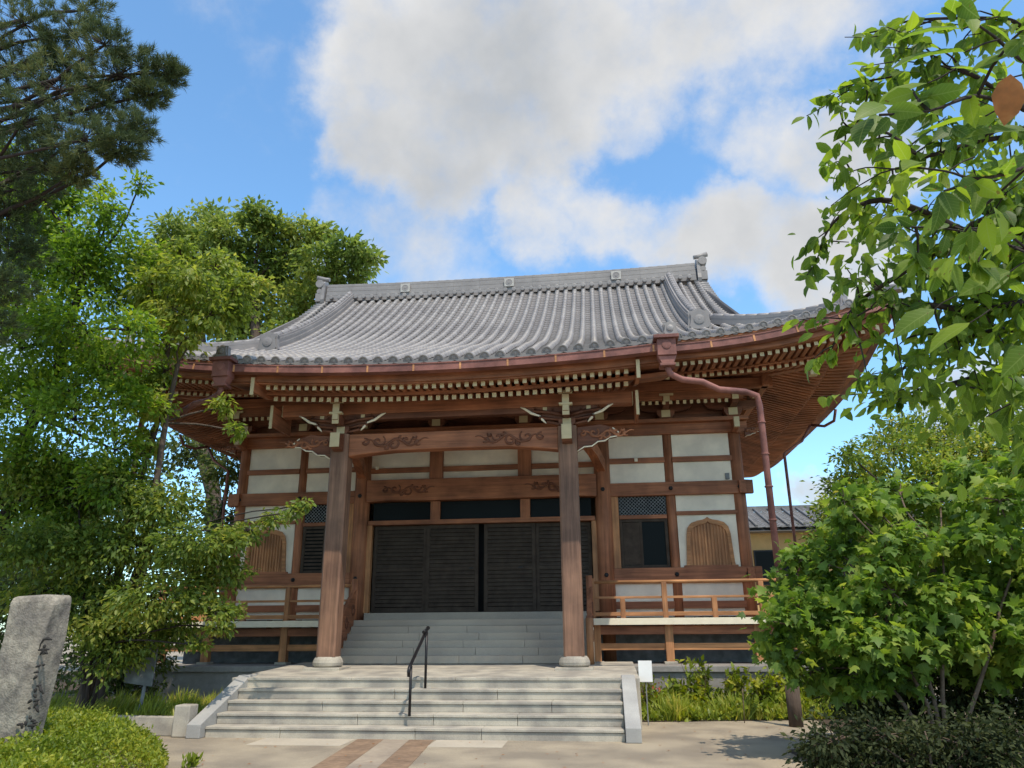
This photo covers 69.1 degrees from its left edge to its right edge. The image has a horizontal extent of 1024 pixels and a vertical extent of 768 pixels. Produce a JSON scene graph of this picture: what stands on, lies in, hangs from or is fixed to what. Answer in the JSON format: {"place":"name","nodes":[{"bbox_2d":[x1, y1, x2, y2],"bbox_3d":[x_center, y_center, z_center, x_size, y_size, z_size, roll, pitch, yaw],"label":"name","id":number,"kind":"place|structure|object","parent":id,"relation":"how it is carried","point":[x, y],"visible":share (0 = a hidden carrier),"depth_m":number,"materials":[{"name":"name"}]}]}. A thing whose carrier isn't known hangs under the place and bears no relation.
{"place":"outdoors","nodes":[
{"label":"outdoors","id":0,"kind":"place"},
{"bbox_2d":[345,739,408,767],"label":"path","id":1,"kind":"structure","parent":0,"point":[380,753],"depth_m":9.72,"materials":[{"name":"beige stone"}]},
{"bbox_2d":[1,633,1022,767],"bbox_3d":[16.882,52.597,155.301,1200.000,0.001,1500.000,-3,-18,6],"label":"ground","id":2,"kind":"structure","parent":0,"point":[749,744],"depth_m":9.93,"materials":[{"name":"beige concrete"}]},
{"bbox_2d":[0,594,70,750],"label":"stone monument","id":3,"kind":"object","parent":2,"relation":"on","point":[32,647],"visible":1,"depth_m":8.54,"materials":[{"name":"grey stone"}]},
{"bbox_2d":[2,443,135,615],"bbox_3d":[-20.497,7.072,31.241,10.032,9.477,9.754,-3,-18,6],"label":"tree","id":4,"kind":"object","parent":2,"relation":"on","point":[87,445],"visible":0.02,"depth_m":31.26,"materials":[{"name":"green plant"}]},
{"bbox_2d":[0,703,169,767],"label":"azalea hedge","id":5,"kind":"object","parent":2,"relation":"on","point":[65,739],"visible":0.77,"depth_m":7.99,"materials":[{"name":"green plant"}]},
{"bbox_2d":[0,122,182,547],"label":"broadleaf tree","id":6,"kind":"object","parent":2,"relation":"on","point":[81,255],"visible":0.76,"depth_m":13.24,"materials":[{"name":"green plant"}]},
{"bbox_2d":[0,0,192,348],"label":"pine tree","id":7,"kind":"object","parent":2,"relation":"on","point":[169,74],"visible":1,"depth_m":10.87,"materials":[{"name":"green plant"}]},
{"bbox_2d":[53,673,154,701],"bbox_3d":[-11.182,8.397,20.352,14.500,0.001,16.700,-3,-18,6],"label":"planting bed","id":8,"kind":"object","parent":2,"relation":"on","point":[70,688],"depth_m":21.59,"materials":[{"name":"plant"}]},
{"bbox_2d":[0,511,136,695],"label":"evergreen bush","id":9,"kind":"object","parent":8,"relation":"on","point":[73,657],"visible":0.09,"depth_m":15.94,"materials":[{"name":"green plant"}]},
{"bbox_2d":[0,424,232,680],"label":"shade tree","id":10,"kind":"object","parent":8,"relation":"on","point":[173,468],"visible":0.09,"depth_m":25.61,"materials":[{"name":"green plant"}]},
{"bbox_2d":[70,624,185,699],"bbox_3d":[-7.921,5.730,15.405,2.186,2.178,1.867,7,-20,-22],"label":"evergreen bush","id":11,"kind":"object","parent":8,"relation":"on","point":[120,683],"visible":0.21,"depth_m":15.21,"materials":[{"name":"green plant"}]},
{"bbox_2d":[49,685,222,715],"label":"grass","id":12,"kind":"structure","parent":8,"relation":"on","point":[124,704],"depth_m":13.01,"materials":[{"name":"green plant"}]},
{"bbox_2d":[124,642,158,709],"bbox_3d":[-6.369,5.101,12.720,0.540,1.462,0.097,-3,-18,6],"label":"sign board","id":13,"kind":"object","parent":8,"relation":"on","point":[145,679],"visible":0.45,"depth_m":12.71,"materials":[{"name":"grey metal"}]},
{"bbox_2d":[0,437,316,710],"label":"maple tree","id":14,"kind":"object","parent":8,"relation":"on","point":[112,610],"visible":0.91,"depth_m":12.41,"materials":[{"name":"green plant"}]},
{"bbox_2d":[74,235,276,710],"bbox_3d":[-6.496,1.248,13.608,3.513,9.376,2.388,-8,-20,22],"label":"cherry tree","id":15,"kind":"object","parent":8,"relation":"on","point":[180,271],"visible":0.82,"depth_m":14.15,"materials":[{"name":"green plant"}]},
{"bbox_2d":[143,430,240,644],"bbox_3d":[-10.443,5.168,24.611,5.024,8.851,4.010,-3,-18,6],"label":"shade tree","id":16,"kind":"object","parent":8,"relation":"on","point":[216,474],"visible":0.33,"depth_m":24.91,"materials":[{"name":"green plant"}]},
{"bbox_2d":[52,713,173,735],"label":"bed kerb","id":17,"kind":"structure","parent":2,"relation":"on","point":[162,725],"depth_m":11.65,"materials":[{"name":"stone"}]},
{"bbox_2d":[171,704,197,737],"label":"stone block","id":18,"kind":"structure","parent":2,"relation":"on","point":[185,715],"depth_m":11.49,"materials":[{"name":"stone"}]},
{"bbox_2d":[181,751,203,767],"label":"weed tuft","id":19,"kind":"object","parent":2,"relation":"on","point":[193,760],"visible":1,"depth_m":8.91,"materials":[{"name":"green plant"}]},
{"bbox_2d":[120,194,390,595],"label":"background tree","id":20,"kind":"object","parent":2,"relation":"on","point":[281,260],"visible":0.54,"depth_m":40.88,"materials":[{"name":"green plant"}]},
{"bbox_2d":[312,739,383,767],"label":"path border","id":21,"kind":"object","parent":2,"relation":"on","point":[355,750],"visible":0.77,"depth_m":9.74,"materials":[{"name":"brown stone"}]},
{"bbox_2d":[246,738,507,747],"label":"landing slab","id":22,"kind":"structure","parent":2,"relation":"on","point":[341,742],"depth_m":10.72,"materials":[{"name":"beige stone"}]},
{"bbox_2d":[378,740,432,767],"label":"path border","id":23,"kind":"object","parent":2,"relation":"on","point":[408,753],"visible":0.78,"depth_m":9.70,"materials":[{"name":"brown stone"}]},
{"bbox_2d":[185,662,642,743],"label":"stone steps","id":24,"kind":"structure","parent":2,"relation":"on","point":[601,702],"depth_m":11.83,"materials":[{"name":"stone"}]},
{"bbox_2d":[407,626,429,715],"bbox_3d":[-1.505,4.583,11.971,0.053,1.311,1.272,-3,-18,7],"label":"handrail","id":25,"kind":"object","parent":24,"relation":"on","point":[425,636],"visible":1,"depth_m":11.99,"materials":[{"name":"metal"}]},
{"bbox_2d":[76,252,902,727],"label":"temple hall","id":26,"kind":"structure","parent":2,"relation":"on","point":[550,468],"depth_m":17.92,"materials":[{"name":"wood"}]},
{"bbox_2d":[244,527,287,573],"bbox_3d":[-6.244,4.222,18.875,1.240,1.170,0.120,-3,-18,6],"label":"bell shaped window","id":27,"kind":"structure","parent":26,"relation":"in","point":[270,556],"depth_m":18.83,"materials":[{"name":"brown wood"}]},
{"bbox_2d":[300,526,324,572],"bbox_3d":[-4.742,4.170,18.732,1.140,1.160,0.060,-3,-18,6],"label":"window","id":28,"kind":"structure","parent":26,"relation":"in","point":[313,536],"depth_m":18.75,"materials":[{"name":"black wood"}]},
{"bbox_2d":[371,525,426,612],"bbox_3d":[-2.791,4.579,18.455,1.360,2.085,0.049,-3,-18,6],"label":"door","id":29,"kind":"structure","parent":26,"relation":"in","point":[399,556],"depth_m":18.44,"materials":[{"name":"black wood"}]},
{"bbox_2d":[373,502,430,520],"bbox_3d":[-2.769,3.236,18.813,1.500,0.460,0.030,-3,-18,6],"label":"transom window","id":30,"kind":"structure","parent":26,"relation":"in","point":[413,510],"depth_m":18.80,"materials":[{"name":"black glass"}]},
{"bbox_2d":[425,524,478,611],"bbox_3d":[-1.472,4.504,18.251,1.310,2.085,0.063,-3,-18,6],"label":"door","id":31,"kind":"structure","parent":26,"relation":"in","point":[452,553],"depth_m":18.24,"materials":[{"name":"wood"}]},
{"bbox_2d":[441,500,519,518],"bbox_3d":[-0.784,3.149,18.588,2.020,0.460,0.030,-3,-18,6],"label":"transom window","id":32,"kind":"structure","parent":26,"relation":"in","point":[489,508],"depth_m":18.58,"materials":[{"name":"black glass"}]},
{"bbox_2d":[484,523,536,611],"bbox_3d":[-0.053,4.441,18.090,1.270,2.085,0.063,-3,-18,6],"label":"door","id":33,"kind":"structure","parent":26,"relation":"in","point":[509,553],"depth_m":18.08,"materials":[{"name":"wood"}]},
{"bbox_2d":[530,498,590,516],"bbox_3d":[1.202,3.062,18.363,1.500,0.460,0.030,-3,-18,6],"label":"transom window","id":34,"kind":"structure","parent":26,"relation":"in","point":[538,507],"depth_m":18.37,"materials":[{"name":"black glass"}]},
{"bbox_2d":[535,522,592,610],"bbox_3d":[1.259,4.402,17.996,1.360,2.085,0.049,-3,-18,6],"label":"door","id":35,"kind":"structure","parent":26,"relation":"in","point":[548,535],"depth_m":18.01,"materials":[{"name":"black wood"}]},
{"bbox_2d":[619,518,669,567],"bbox_3d":[3.180,3.822,17.834,1.140,1.160,0.060,-3,-18,6],"label":"window","id":36,"kind":"structure","parent":26,"relation":"in","point":[644,542],"depth_m":17.83,"materials":[{"name":"black glass"}]},
{"bbox_2d":[684,517,738,566],"bbox_3d":[4.675,3.742,17.637,1.240,1.170,0.120,-3,-18,6],"label":"bell shaped window","id":37,"kind":"structure","parent":26,"relation":"in","point":[709,541],"depth_m":17.61,"materials":[{"name":"brown wood"}]},
{"bbox_2d":[638,661,652,725],"bbox_3d":[2.283,5.239,12.618,0.230,1.020,0.040,-3,-18,6],"label":"notice board","id":38,"kind":"object","parent":2,"relation":"on","point":[645,671],"visible":0.9,"depth_m":12.70,"materials":[{"name":"white plastic"}]},
{"bbox_2d":[742,688,744,722],"bbox_3d":[3.982,5.530,12.783,0.034,0.551,0.016,-3,-18,6],"label":"plant stake","id":39,"kind":"object","parent":2,"relation":"on","point":[743,705],"visible":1,"depth_m":12.78,"materials":[{"name":"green wood"}]},
{"bbox_2d":[642,689,926,721],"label":"grass","id":40,"kind":"structure","parent":2,"relation":"on","point":[674,705],"depth_m":13.10,"materials":[{"name":"green plant"}]},
{"bbox_2d":[640,674,661,705],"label":"bed plant","id":41,"kind":"object","parent":40,"relation":"on","point":[650,691],"visible":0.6,"depth_m":13.66,"materials":[{"name":"green plant"}]},
{"bbox_2d":[651,673,689,698],"bbox_3d":[3.064,5.865,14.067,0.861,0.736,0.657,7,-20,-21],"label":"bed plant","id":42,"kind":"object","parent":40,"relation":"on","point":[678,688],"visible":0.41,"depth_m":13.99,"materials":[{"name":"green plant"}]},
{"bbox_2d":[674,654,713,700],"bbox_3d":[3.470,5.717,14.178,0.798,1.081,0.538,-3,-18,6],"label":"bed plant","id":43,"kind":"object","parent":40,"relation":"on","point":[700,678],"visible":0.69,"depth_m":14.17,"materials":[{"name":"green plant"}]},
{"bbox_2d":[712,662,749,696],"bbox_3d":[4.085,5.692,13.898,0.763,0.947,0.572,7,-19,-20],"label":"bed plant","id":44,"kind":"object","parent":40,"relation":"on","point":[732,686],"visible":0.56,"depth_m":13.92,"materials":[{"name":"green plant"}]},
{"bbox_2d":[640,677,858,721],"bbox_3d":[4.770,5.789,13.646,5.095,0.778,1.954,-3,-18,6],"label":"ground cover","id":45,"kind":"object","parent":40,"relation":"on","point":[763,704],"visible":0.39,"depth_m":13.26,"materials":[{"name":"green plant"}]},
{"bbox_2d":[743,672,781,703],"bbox_3d":[4.626,5.732,13.741,0.662,0.788,0.786,-3,-18,6],"label":"bed plant","id":46,"kind":"object","parent":40,"relation":"on","point":[759,689],"visible":0.69,"depth_m":13.61,"materials":[{"name":"green plant"}]},
{"bbox_2d":[754,666,786,701],"bbox_3d":[4.858,5.605,13.783,0.724,1.028,0.814,-3,-18,6],"label":"bed plant","id":47,"kind":"object","parent":40,"relation":"on","point":[780,682],"visible":0.33,"depth_m":13.76,"materials":[{"name":"green plant"}]},
{"bbox_2d":[799,666,829,707],"bbox_3d":[5.617,5.684,13.770,1.044,0.900,0.677,-7,-19,19],"label":"bed plant","id":48,"kind":"object","parent":40,"relation":"on","point":[804,692],"visible":0.17,"depth_m":13.65,"materials":[{"name":"green plant"}]},
{"bbox_2d":[782,0,1023,503],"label":"overhanging cherry","id":49,"kind":"object","parent":2,"relation":"on","point":[984,247],"visible":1,"depth_m":2.73,"materials":[{"name":"green plant"}]},
{"bbox_2d":[791,718,1023,767],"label":"leaf mould bed","id":50,"kind":"object","parent":2,"relation":"on","point":[826,721],"visible":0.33,"depth_m":11.68,"materials":[{"name":"soil"}]},
{"bbox_2d":[736,442,1023,755],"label":"maple shrub","id":51,"kind":"object","parent":50,"relation":"on","point":[952,616],"visible":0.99,"depth_m":9.30,"materials":[{"name":"green plant"}]},
{"bbox_2d":[780,689,1023,767],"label":"dark shrub","id":52,"kind":"object","parent":50,"relation":"on","point":[988,746],"visible":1,"depth_m":7.83,"materials":[{"name":"green plant"}]},
{"bbox_2d":[811,651,1023,748],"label":"dark shrub","id":53,"kind":"object","parent":50,"relation":"on","point":[955,695],"visible":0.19,"depth_m":9.94,"materials":[{"name":"green plant"}]},
{"bbox_2d":[795,400,1023,708],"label":"round tree","id":54,"kind":"object","parent":2,"relation":"on","point":[926,462],"visible":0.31,"depth_m":15.51,"materials":[{"name":"green plant"}]},
{"bbox_2d":[845,560,1022,691],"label":"evergreen bush","id":55,"kind":"object","parent":2,"relation":"on","point":[888,602],"visible":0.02,"depth_m":14.91,"materials":[{"name":"green plant"}]},
{"bbox_2d":[0,0,1023,631],"label":"sky","id":56,"kind":"structure","parent":0,"point":[468,139],"materials":[{"name":"blue"}]},
{"bbox_2d":[747,505,939,655],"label":"neighbour house","id":57,"kind":"structure","parent":0,"point":[760,538],"depth_m":35.28,"materials":[{"name":"grey tile"}]},
{"bbox_2d":[753,550,801,584],"bbox_3d":[12.853,8.582,34.809,2.850,1.600,0.100,-3,-18,6],"label":"window","id":58,"kind":"structure","parent":57,"relation":"in","point":[764,558],"depth_m":34.96,"materials":[{"name":"glass"}]}
]}

